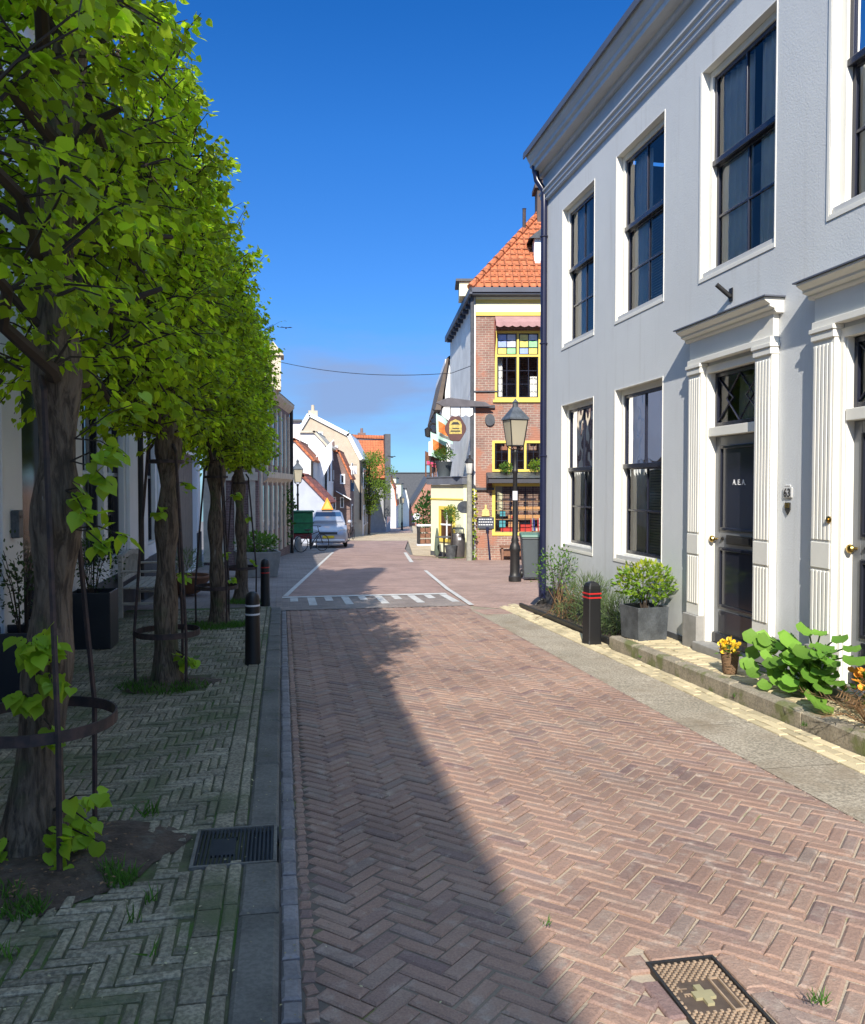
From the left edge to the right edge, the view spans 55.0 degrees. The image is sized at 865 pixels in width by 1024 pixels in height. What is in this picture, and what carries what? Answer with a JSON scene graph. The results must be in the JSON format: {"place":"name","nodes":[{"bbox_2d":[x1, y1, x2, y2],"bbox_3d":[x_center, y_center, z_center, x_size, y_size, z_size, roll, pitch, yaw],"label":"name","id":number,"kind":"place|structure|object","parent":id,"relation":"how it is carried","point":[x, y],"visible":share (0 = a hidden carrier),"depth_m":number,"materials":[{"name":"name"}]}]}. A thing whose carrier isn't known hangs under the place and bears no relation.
{"place":"outdoors","nodes":[
{"label":"outdoors","id":0,"kind":"place"},
{"bbox_2d":[0,606,270,1023],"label":"sidewalk","id":1,"kind":"structure","parent":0,"point":[148,874],"depth_m":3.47,"materials":[{"name":"grey brick"}]},
{"bbox_2d":[0,624,28,701],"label":"square planter","id":2,"kind":"object","parent":1,"relation":"on","point":[9,679],"visible":0.23,"depth_m":6.61,"materials":[{"name":"metal"}]},
{"bbox_2d":[0,530,33,632],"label":"olive bush","id":3,"kind":"object","parent":2,"relation":"on","point":[28,580],"visible":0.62,"depth_m":6.81,"materials":[{"name":"green plant"}]},
{"bbox_2d":[0,374,117,871],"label":"tree guard","id":4,"kind":"object","parent":1,"relation":"on","point":[57,737],"visible":0.76,"depth_m":3.50,"materials":[{"name":"metal"}]},
{"bbox_2d":[72,588,118,649],"bbox_3d":[-3.790,1.186,9.261,0.460,0.620,0.460,0,2,-10],"label":"square planter","id":5,"kind":"object","parent":1,"relation":"on","point":[103,613],"visible":0.74,"depth_m":9.05,"materials":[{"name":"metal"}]},
{"bbox_2d":[74,530,131,592],"bbox_3d":[-3.773,0.576,9.197,0.790,0.746,0.838,0,2,15],"label":"olive bush","id":6,"kind":"object","parent":5,"relation":"on","point":[90,583],"visible":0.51,"depth_m":9.21,"materials":[{"name":"green plant"}]},
{"bbox_2d":[0,820,192,920],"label":"tree pit soil","id":7,"kind":"object","parent":1,"relation":"on","point":[158,843],"visible":0.52,"depth_m":3.53,"materials":[{"name":"soil"}]},
{"bbox_2d":[0,801,144,896],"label":"leaf litter","id":8,"kind":"object","parent":7,"relation":"on","point":[77,878],"visible":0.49,"depth_m":3.44,"materials":[{"name":"plant"}]},
{"bbox_2d":[0,0,233,871],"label":"lime tree","id":9,"kind":"object","parent":7,"relation":"on","point":[65,222],"visible":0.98,"depth_m":3.63,"materials":[{"name":"green plant"}]},
{"bbox_2d":[0,597,270,963],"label":"grass","id":10,"kind":"structure","parent":1,"relation":"on","point":[120,880],"depth_m":3.42,"materials":[{"name":"green plant"}]},
{"bbox_2d":[118,548,176,617],"bbox_3d":[-4.253,1.017,12.476,0.620,0.919,1.550,0,2,-10],"label":"garden bench","id":11,"kind":"object","parent":1,"relation":"on","point":[130,566],"visible":0.72,"depth_m":11.97,"materials":[{"name":"grey wood"}]},
{"bbox_2d":[133,443,199,686],"bbox_3d":[-2.330,0.484,7.268,0.561,2.157,0.548,0,2,-10],"label":"tree guard","id":12,"kind":"object","parent":1,"relation":"on","point":[183,626],"visible":0.85,"depth_m":7.17,"materials":[{"name":"metal"}]},
{"bbox_2d":[122,676,221,693],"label":"tree pit soil","id":13,"kind":"object","parent":1,"relation":"on","point":[214,680],"visible":0.52,"depth_m":7.17,"materials":[{"name":"brown soil"}]},
{"bbox_2d":[10,34,254,683],"bbox_3d":[-2.367,-0.925,7.240,1.567,4.997,3.877,0,2,-10],"label":"lime tree","id":14,"kind":"object","parent":13,"relation":"on","point":[210,203],"visible":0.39,"depth_m":6.92,"materials":[{"name":"green plant"}]},
{"bbox_2d":[194,465,237,624],"bbox_3d":[-2.865,0.462,10.983,0.565,2.158,0.548,0,2,-10],"label":"tree guard","id":15,"kind":"object","parent":1,"relation":"on","point":[207,587],"visible":0.87,"depth_m":10.92,"materials":[{"name":"metal"}]},
{"bbox_2d":[195,621,243,627],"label":"tree pit soil","id":16,"kind":"object","parent":1,"relation":"on","point":[216,624],"visible":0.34,"depth_m":10.88,"materials":[{"name":"brown soil"}]},
{"bbox_2d":[178,206,276,622],"bbox_3d":[-2.818,-0.965,10.760,1.582,5.044,3.717,0,2,-10],"label":"lime tree","id":17,"kind":"object","parent":16,"relation":"on","point":[245,442],"visible":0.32,"depth_m":10.48,"materials":[{"name":"green plant"}]},
{"bbox_2d":[189,823,276,870],"bbox_3d":[-0.898,1.540,3.788,0.370,0.048,0.410,0,2,-10],"label":"drain grate","id":18,"kind":"object","parent":1,"relation":"on","point":[261,847],"visible":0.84,"depth_m":3.79,"materials":[{"name":"metal"}]},
{"bbox_2d":[245,591,260,665],"bbox_3d":[-1.778,1.169,8.203,0.159,0.770,0.159,0,2,-10],"label":"bollard","id":19,"kind":"object","parent":1,"relation":"on","point":[252,628],"visible":0.93,"depth_m":8.14,"materials":[{"name":"black metal"}]},
{"bbox_2d":[132,543,338,610],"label":"side pavement","id":20,"kind":"structure","parent":0,"point":[295,568],"depth_m":19.84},
{"bbox_2d":[175,572,208,594],"bbox_3d":[-4.511,1.314,15.082,1.000,0.330,1.000,0,2,-10],"label":"bowl planter","id":21,"kind":"object","parent":20,"relation":"on","point":[202,578],"visible":0.31,"depth_m":14.84,"materials":[{"name":"ceramic"}]},
{"bbox_2d":[195,308,284,603],"bbox_3d":[-3.219,-0.891,13.966,1.527,4.838,3.260,0,2,-10],"label":"lime tree","id":22,"kind":"object","parent":20,"relation":"on","point":[241,522],"visible":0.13,"depth_m":13.68,"materials":[{"name":"green plant"}]},
{"bbox_2d":[224,474,256,591],"bbox_3d":[-3.191,0.445,13.777,0.548,2.158,0.561,0,2,-10],"label":"tree guard","id":23,"kind":"object","parent":20,"relation":"on","point":[234,568],"visible":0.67,"depth_m":13.68,"materials":[{"name":"metal"}]},
{"bbox_2d":[233,549,280,577],"bbox_3d":[-4.203,1.227,19.867,0.997,0.600,0.997,-1,2,-20],"label":"stone trough","id":24,"kind":"object","parent":20,"relation":"on","point":[272,556],"visible":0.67,"depth_m":19.49,"materials":[{"name":"stone"}]},
{"bbox_2d":[233,529,279,552],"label":"trough plants","id":25,"kind":"object","parent":24,"relation":"on","point":[266,542],"visible":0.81,"depth_m":19.77,"materials":[{"name":"green plant"}]},
{"bbox_2d":[260,559,269,605],"bbox_3d":[-2.697,1.139,13.373,0.159,0.770,0.159,0,2,-10],"label":"bollard","id":26,"kind":"object","parent":20,"relation":"on","point":[265,587],"visible":0.98,"depth_m":13.31,"materials":[{"name":"black plastic"}]},
{"bbox_2d":[294,510,313,548],"bbox_3d":[-5.658,0.779,35.644,1.100,1.666,1.350,0,2,-10],"label":"cargo trailer","id":27,"kind":"object","parent":20,"relation":"on","point":[303,519],"visible":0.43,"depth_m":35.05,"materials":[{"name":"green plastic"}]},
{"bbox_2d":[201,522,426,1023],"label":"ground","id":28,"kind":"structure","parent":0,"point":[408,549],"depth_m":5.50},
{"bbox_2d":[0,3,201,633],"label":"white house","id":29,"kind":"structure","parent":28,"relation":"on","point":[19,456],"depth_m":10.99,"materials":[{"name":"paint"}]},
{"bbox_2d":[11,510,23,537],"bbox_3d":[-3.590,0.104,7.180,0.074,0.240,0.120,0,2,-10],"label":"post box","id":30,"kind":"object","parent":29,"relation":"attached to","point":[17,516],"visible":1,"depth_m":7.12,"materials":[{"name":"metal"}]},
{"bbox_2d":[21,388,38,620],"bbox_3d":[-3.947,0.057,8.080,0.060,2.600,0.900,0,2,-10],"label":"door","id":31,"kind":"structure","parent":29,"relation":"in","point":[29,432],"depth_m":8.05,"materials":[{"name":"paint"}]},
{"bbox_2d":[82,394,102,571],"bbox_3d":[-4.387,-0.391,10.503,0.155,2.240,1.240,0,2,-10],"label":"window","id":32,"kind":"structure","parent":29,"relation":"in","point":[92,444],"depth_m":11.02,"materials":[{"name":"glass"}]},
{"bbox_2d":[85,405,122,561],"bbox_3d":[-4.715,-0.435,11.942,0.284,2.240,1.190,0,2,-10],"label":"window","id":33,"kind":"structure","parent":29,"relation":"in","point":[114,499],"depth_m":12.43,"materials":[{"name":"paint"}]},
{"bbox_2d":[137,433,144,599],"bbox_3d":[-4.781,-1.709,13.569,0.121,6.300,0.121,0,2,-10],"label":"downpipe","id":34,"kind":"object","parent":29,"relation":"attached to","point":[140,472],"visible":0.12,"depth_m":13.58,"materials":[{"name":"metal"}]},
{"bbox_2d":[147,438,154,544],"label":"window","id":35,"kind":"structure","parent":29,"relation":"in","point":[150,541],"depth_m":15.63,"materials":[{"name":"paint"}]},
{"bbox_2d":[203,342,294,564],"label":"brick house","id":36,"kind":"structure","parent":28,"relation":"on","point":[268,502],"depth_m":27.57,"materials":[{"name":"brick"}]},
{"bbox_2d":[290,410,293,552],"bbox_3d":[-5.593,-1.300,32.957,0.129,5.900,0.129,0,2,12],"label":"downpipe","id":37,"kind":"object","parent":36,"relation":"attached to","point":[291,482],"visible":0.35,"depth_m":32.90,"materials":[{"name":"metal"}]},
{"bbox_2d":[228,607,280,1023],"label":"kerb","id":38,"kind":"structure","parent":28,"relation":"on","point":[254,996],"depth_m":3.28,"materials":[{"name":"stone"}]},
{"bbox_2d":[293,438,320,483],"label":"white cottage","id":39,"kind":"structure","parent":28,"relation":"on","point":[304,454],"depth_m":45.43,"materials":[{"name":"white paint"}]},
{"bbox_2d":[316,440,333,477],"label":"wall","id":40,"kind":"structure","parent":39,"relation":"attached to","point":[324,455],"depth_m":48.55,"materials":[{"name":"paint"}]},
{"bbox_2d":[293,473,335,544],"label":"lean to","id":41,"kind":"object","parent":28,"relation":"on","point":[314,494],"visible":0.42,"depth_m":43.05,"materials":[{"name":"white paint"}]},
{"bbox_2d":[300,430,335,509],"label":"white gutter house","id":42,"kind":"structure","parent":28,"relation":"on","point":[316,442],"depth_m":51.48,"materials":[{"name":"paint"}]},
{"bbox_2d":[300,405,368,535],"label":"gambrel house","id":43,"kind":"structure","parent":28,"relation":"on","point":[348,444],"depth_m":62.82,"materials":[{"name":"white paint"}]},
{"bbox_2d":[332,442,355,537],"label":"dark brick house","id":44,"kind":"structure","parent":28,"relation":"on","point":[344,478],"depth_m":56.80,"materials":[{"name":"brown brick"}]},
{"bbox_2d":[352,428,390,532],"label":"orange roof house","id":45,"kind":"structure","parent":28,"relation":"on","point":[380,521],"depth_m":76.38,"materials":[{"name":"tile"}]},
{"bbox_2d":[358,434,390,516],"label":"tiled roof slope","id":46,"kind":"structure","parent":45,"relation":"on","point":[384,445],"depth_m":75.26,"materials":[{"name":"orange tile"}]},
{"bbox_2d":[390,476,398,527],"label":"white house","id":47,"kind":"structure","parent":28,"relation":"on","point":[394,510],"depth_m":105.90,"materials":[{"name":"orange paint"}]},
{"bbox_2d":[391,472,429,499],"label":"slate roof hall","id":48,"kind":"structure","parent":28,"relation":"on","point":[411,481],"depth_m":166.80,"materials":[{"name":"grey stone"}]},
{"bbox_2d":[409,475,430,525],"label":"red brick gable house","id":49,"kind":"structure","parent":28,"relation":"on","point":[418,493],"depth_m":142.00,"materials":[{"name":"brick"}]},
{"bbox_2d":[411,490,430,532],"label":"climbing hedge","id":50,"kind":"object","parent":28,"relation":"on","point":[423,513],"visible":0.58,"depth_m":55.94,"materials":[{"name":"green plant"}]},
{"bbox_2d":[424,356,449,476],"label":"white balcony house","id":51,"kind":"structure","parent":28,"relation":"on","point":[442,391],"depth_m":35.77,"materials":[{"name":"paint"}]},
{"bbox_2d":[425,476,501,556],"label":"yellow annexe","id":52,"kind":"structure","parent":28,"relation":"on","point":[446,491],"depth_m":29.40,"materials":[{"name":"paint"}]},
{"bbox_2d":[445,179,542,559],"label":"brick pub","id":53,"kind":"structure","parent":28,"relation":"on","point":[503,287],"depth_m":26.94,"materials":[{"name":"brown brick"}]},
{"bbox_2d":[432,409,452,443],"bbox_3d":[0.588,-3.029,29.538,1.237,1.252,0.418,-1,2,-40],"label":"banner","id":54,"kind":"object","parent":53,"relation":"attached to","point":[441,423],"visible":0.62,"depth_m":29.33,"materials":[{"name":"fabric"}]},
{"bbox_2d":[436,397,492,440],"bbox_3d":[1.021,-2.973,26.654,1.831,1.406,0.106,0,2,0],"label":"tavern sign","id":55,"kind":"object","parent":53,"relation":"attached to","point":[455,427],"visible":1,"depth_m":26.62,"materials":[{"name":"brown wood"}]},
{"bbox_2d":[470,296,473,548],"bbox_3d":[1.278,-2.683,26.796,0.111,8.500,0.111,0,2,12],"label":"downpipe","id":56,"kind":"object","parent":53,"relation":"attached to","point":[472,373],"visible":0.65,"depth_m":26.71,"materials":[{"name":"metal"}]},
{"bbox_2d":[492,441,539,471],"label":"window","id":57,"kind":"structure","parent":53,"relation":"in","point":[494,443],"depth_m":26.93,"materials":[{"name":"yellow paint"}]},
{"bbox_2d":[492,483,539,535],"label":"window","id":58,"kind":"structure","parent":53,"relation":"in","point":[504,531],"depth_m":27.22,"materials":[{"name":"yellow paint"}]},
{"bbox_2d":[493,331,539,401],"bbox_3d":[2.758,-4.707,27.016,1.600,2.300,0.462,0,2,0],"label":"window","id":59,"kind":"structure","parent":53,"relation":"in","point":[526,344],"depth_m":26.88,"materials":[{"name":"yellow paint"}]},
{"bbox_2d":[523,0,864,709],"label":"town house","id":60,"kind":"structure","parent":28,"relation":"on","point":[697,421],"depth_m":8.30,"materials":[{"name":"grey paint"}]},
{"bbox_2d":[530,165,547,604],"bbox_3d":[1.731,-2.093,13.349,0.280,7.220,0.240,0,2,-10],"label":"downpipe","id":61,"kind":"object","parent":60,"relation":"attached to","point":[541,598],"visible":0.87,"depth_m":13.30,"materials":[{"name":"black metal"}]},
{"bbox_2d":[563,399,592,551],"bbox_3d":[2.200,-0.522,12.027,0.213,2.132,1.272,0,2,-10],"label":"window","id":62,"kind":"structure","parent":60,"relation":"in","point":[579,415],"depth_m":12.29,"materials":[{"name":"beige paint"}]},
{"bbox_2d":[564,186,593,345],"bbox_3d":[2.216,-3.501,11.940,0.245,2.052,1.272,0,2,-10],"label":"window","id":63,"kind":"structure","parent":60,"relation":"in","point":[584,259],"depth_m":12.35,"materials":[{"name":"beige paint"}]},
{"bbox_2d":[616,380,661,565],"bbox_3d":[2.585,-0.461,9.989,0.242,2.132,1.322,0,2,-10],"label":"window","id":64,"kind":"structure","parent":60,"relation":"in","point":[641,406],"depth_m":10.19,"materials":[{"name":"beige paint"}]},
{"bbox_2d":[617,119,663,319],"bbox_3d":[2.585,-3.440,9.899,0.242,2.052,1.322,0,2,-10],"label":"window","id":65,"kind":"structure","parent":60,"relation":"in","point":[645,211],"depth_m":10.25,"materials":[{"name":"beige paint"}]},
{"bbox_2d":[709,433,753,652],"bbox_3d":[2.883,0.287,7.895,0.118,2.040,0.844,0,2,-10],"label":"door","id":66,"kind":"structure","parent":60,"relation":"in","point":[734,478],"depth_m":7.96,"materials":[{"name":"grey paint"}]},
{"bbox_2d":[703,10,776,276],"bbox_3d":[2.954,-3.376,7.787,0.213,2.052,1.272,0,2,-10],"label":"window","id":67,"kind":"structure","parent":60,"relation":"in","point":[731,173],"depth_m":8.01,"materials":[{"name":"beige paint"}]},
{"bbox_2d":[833,0,864,212],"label":"window","id":68,"kind":"structure","parent":60,"relation":"in","point":[852,149],"depth_m":6.35,"materials":[{"name":"beige paint"}]},
{"bbox_2d":[846,420,864,686],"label":"door","id":69,"kind":"structure","parent":60,"relation":"in","point":[858,547],"depth_m":6.23,"materials":[{"name":"grey paint"}]},
{"bbox_2d":[283,541,444,596],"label":"plateau road","id":70,"kind":"structure","parent":0,"point":[367,567],"depth_m":20.31,"materials":[{"name":"brick"}]},
{"bbox_2d":[309,510,351,546],"bbox_3d":[-5.048,0.785,40.185,2.225,1.736,4.150,0,0,-7],"label":"parked car","id":71,"kind":"object","parent":70,"relation":"on","point":[333,528],"visible":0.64,"depth_m":38.67,"materials":[{"name":"silver metal"}]},
{"bbox_2d":[276,594,467,609],"bbox_3d":[-1.095,1.499,13.990,3.030,0.048,1.980,0,2,-10],"label":"speed table","id":72,"kind":"object","parent":70,"relation":"on","point":[301,603],"visible":0.8,"depth_m":13.66,"materials":[{"name":"brick"}]},
{"bbox_2d":[282,593,459,604],"bbox_3d":[-1.088,1.491,14.230,2.930,0.029,1.390,0,2,-10],"label":"ramp marking","id":73,"kind":"object","parent":72,"relation":"on","point":[346,600],"visible":1,"depth_m":14.48,"materials":[{"name":"white paint"}]},
{"bbox_2d":[284,552,473,604],"bbox_3d":[-1.794,1.548,23.220,3.180,0.728,20.223,0,2,-5],"label":"edge line","id":74,"kind":"object","parent":70,"relation":"on","point":[290,591],"visible":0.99,"depth_m":17.77,"materials":[{"name":"white paint"}]},
{"bbox_2d":[88,0,663,521],"label":"sky","id":75,"kind":"structure","parent":0,"point":[379,146],"materials":[{"name":"blue"}]},
{"bbox_2d":[347,526,433,555],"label":"cream pavement","id":76,"kind":"structure","parent":0,"point":[411,539],"depth_m":54.09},
{"bbox_2d":[362,449,397,534],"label":"street tree","id":77,"kind":"object","parent":76,"relation":"on","point":[369,504],"visible":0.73,"depth_m":66.66,"materials":[{"name":"green plant"}]},
{"bbox_2d":[416,524,430,545],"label":"display rack","id":78,"kind":"object","parent":76,"relation":"on","point":[421,542],"visible":0.72,"depth_m":40.36,"materials":[{"name":"white paint"}]},
{"bbox_2d":[411,555,538,614],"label":"plaza","id":79,"kind":"structure","parent":0,"point":[483,583],"depth_m":17.60,"materials":[{"name":"brick"}]},
{"bbox_2d":[452,527,464,557],"bbox_3d":[0.865,1.036,28.089,0.470,1.039,0.475,0,2,-10],"label":"litter bin","id":80,"kind":"object","parent":79,"relation":"on","point":[458,539],"visible":0.83,"depth_m":27.90,"materials":[{"name":"metal"}]},
{"bbox_2d":[464,455,474,560],"bbox_3d":[1.177,-0.126,26.493,0.340,3.380,0.294,0,2,-10],"label":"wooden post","id":81,"kind":"object","parent":79,"relation":"on","point":[469,461],"visible":0.97,"depth_m":26.42,"materials":[{"name":"white wood"}]},
{"bbox_2d":[501,398,529,581],"bbox_3d":[1.769,-0.470,17.777,0.456,3.910,0.456,-1,2,-18],"label":"street lamp","id":82,"kind":"object","parent":79,"relation":"on","point":[515,419],"visible":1,"depth_m":17.72,"materials":[{"name":"metal"}]},
{"bbox_2d":[519,532,539,577],"bbox_3d":[2.247,0.966,18.374,0.620,1.034,0.743,0,2,2],"label":"wheelie bin","id":83,"kind":"object","parent":79,"relation":"on","point":[530,546],"visible":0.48,"depth_m":18.05,"materials":[{"name":"grey plastic"}]},
{"bbox_2d":[412,557,831,1007],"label":"weeds","id":84,"kind":"object","parent":79,"relation":"on","point":[821,993],"visible":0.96,"depth_m":2.59,"materials":[{"name":"green plant"}]},
{"bbox_2d":[278,606,864,1023],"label":"road","id":85,"kind":"structure","parent":0,"point":[458,661],"depth_m":3.92,"materials":[{"name":"brick"}]},
{"bbox_2d":[281,610,301,1023],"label":"gutter","id":86,"kind":"object","parent":85,"relation":"on","point":[290,989],"visible":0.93,"depth_m":3.56,"materials":[{"name":"brick"}]},
{"bbox_2d":[646,954,775,1023],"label":"valve cover","id":87,"kind":"object","parent":85,"relation":"on","point":[706,989],"visible":1,"depth_m":2.71,"materials":[{"name":"metal"}]},
{"bbox_2d":[470,606,864,823],"bbox_3d":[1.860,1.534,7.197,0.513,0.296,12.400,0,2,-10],"label":"concrete band","id":88,"kind":"object","parent":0,"point":[838,786],"visible":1,"depth_m":5.97,"materials":[{"name":"grey concrete"}]},
{"bbox_2d":[519,603,608,644],"bbox_3d":[1.936,1.495,11.379,0.500,0.191,3.600,0,2,-10],"label":"bed edging","id":89,"kind":"object","parent":88,"relation":"on","point":[575,627],"visible":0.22,"depth_m":11.24,"materials":[{"name":"black metal"}]},
{"bbox_2d":[529,603,620,636],"bbox_3d":[1.950,1.482,11.467,0.460,0.090,3.730,0,2,-10],"label":"flower bed","id":90,"kind":"object","parent":88,"relation":"on","point":[546,607],"visible":0.2,"depth_m":11.65,"materials":[{"name":"soil"}]},
{"bbox_2d":[527,544,577,612],"bbox_3d":[1.811,0.962,12.170,0.783,1.023,0.734,1,2,27],"label":"leggy shrub","id":91,"kind":"object","parent":90,"relation":"on","point":[560,580],"visible":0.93,"depth_m":12.11,"materials":[{"name":"green plant"}]},
{"bbox_2d":[537,584,582,621],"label":"dry stalks","id":92,"kind":"object","parent":90,"relation":"on","point":[559,603],"visible":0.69,"depth_m":11.62,"materials":[{"name":"brown plant"}]},
{"bbox_2d":[601,586,639,635],"bbox_3d":[2.246,1.262,10.006,0.740,0.754,0.776,1,2,36],"label":"lavender","id":93,"kind":"object","parent":90,"relation":"on","point":[611,612],"visible":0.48,"depth_m":9.97,"materials":[{"name":"green plant"}]},
{"bbox_2d":[553,571,612,624],"bbox_3d":[2.043,1.128,10.931,0.914,0.883,0.863,0,2,-10],"label":"lavender","id":94,"kind":"object","parent":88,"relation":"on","point":[576,588],"visible":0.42,"depth_m":10.91,"materials":[{"name":"green plant"}]},
{"bbox_2d":[582,581,601,644],"bbox_3d":[1.831,1.180,9.540,0.177,0.770,0.177,-1,2,-17],"label":"bollard","id":95,"kind":"object","parent":88,"relation":"on","point":[592,597],"visible":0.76,"depth_m":9.47,"materials":[{"name":"black metal"}]},
{"bbox_2d":[500,604,864,774],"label":"cream border","id":96,"kind":"object","parent":88,"relation":"on","point":[833,752],"visible":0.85,"depth_m":6.66,"materials":[{"name":"brick"}]},
{"bbox_2d":[609,636,864,756],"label":"stoop kerb","id":97,"kind":"structure","parent":88,"relation":"on","point":[843,734],"depth_m":6.46,"materials":[{"name":"beige stone"}]},
{"bbox_2d":[621,636,861,727],"bbox_3d":[3.072,1.497,5.289,0.520,0.367,8.215,0,2,-10],"label":"curb","id":98,"kind":"object","parent":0,"point":[755,687],"visible":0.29,"depth_m":6.55,"materials":[{"name":"grey stone"}]},
{"bbox_2d":[622,636,864,728],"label":"stoop","id":99,"kind":"object","parent":98,"relation":"on","point":[673,647],"visible":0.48,"depth_m":7.15,"materials":[{"name":"beige stone"}]},
{"bbox_2d":[620,602,668,640],"bbox_3d":[2.317,1.201,9.101,0.380,0.360,0.380,-1,2,-18],"label":"zinc planter","id":100,"kind":"object","parent":99,"relation":"on","point":[650,622],"visible":0.96,"depth_m":8.95,"materials":[{"name":"metal"}]},
{"bbox_2d":[605,557,678,607],"bbox_3d":[2.294,0.787,9.089,0.806,0.592,0.719,0,2,-10],"label":"golden shrub","id":101,"kind":"object","parent":100,"relation":"on","point":[630,577],"visible":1,"depth_m":9.03,"materials":[{"name":"green plant"}]},
{"bbox_2d":[720,643,739,674],"bbox_3d":[2.562,1.260,7.164,0.180,0.264,0.165,0,2,-10],"label":"wicker basket","id":102,"kind":"object","parent":99,"relation":"on","point":[729,661],"visible":0.88,"depth_m":7.11,"materials":[{"name":"brown wicker"}]},
{"bbox_2d":[714,636,743,656],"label":"yellow pansies","id":103,"kind":"object","parent":102,"relation":"in","point":[725,646],"visible":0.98,"depth_m":7.16,"materials":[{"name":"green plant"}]},
{"bbox_2d":[739,622,864,713],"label":"hollyhock","id":104,"kind":"object","parent":99,"relation":"on","point":[795,656],"visible":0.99,"depth_m":6.22,"materials":[{"name":"green plant"}]},
{"bbox_2d":[844,666,864,707],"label":"orange flowers","id":105,"kind":"object","parent":99,"relation":"on","point":[860,671],"visible":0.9,"depth_m":5.74,"materials":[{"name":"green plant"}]},
{"bbox_2d":[800,672,864,723],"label":"dry fern","id":106,"kind":"object","parent":98,"relation":"on","point":[857,708],"visible":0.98,"depth_m":5.55,"materials":[{"name":"brown plant"}]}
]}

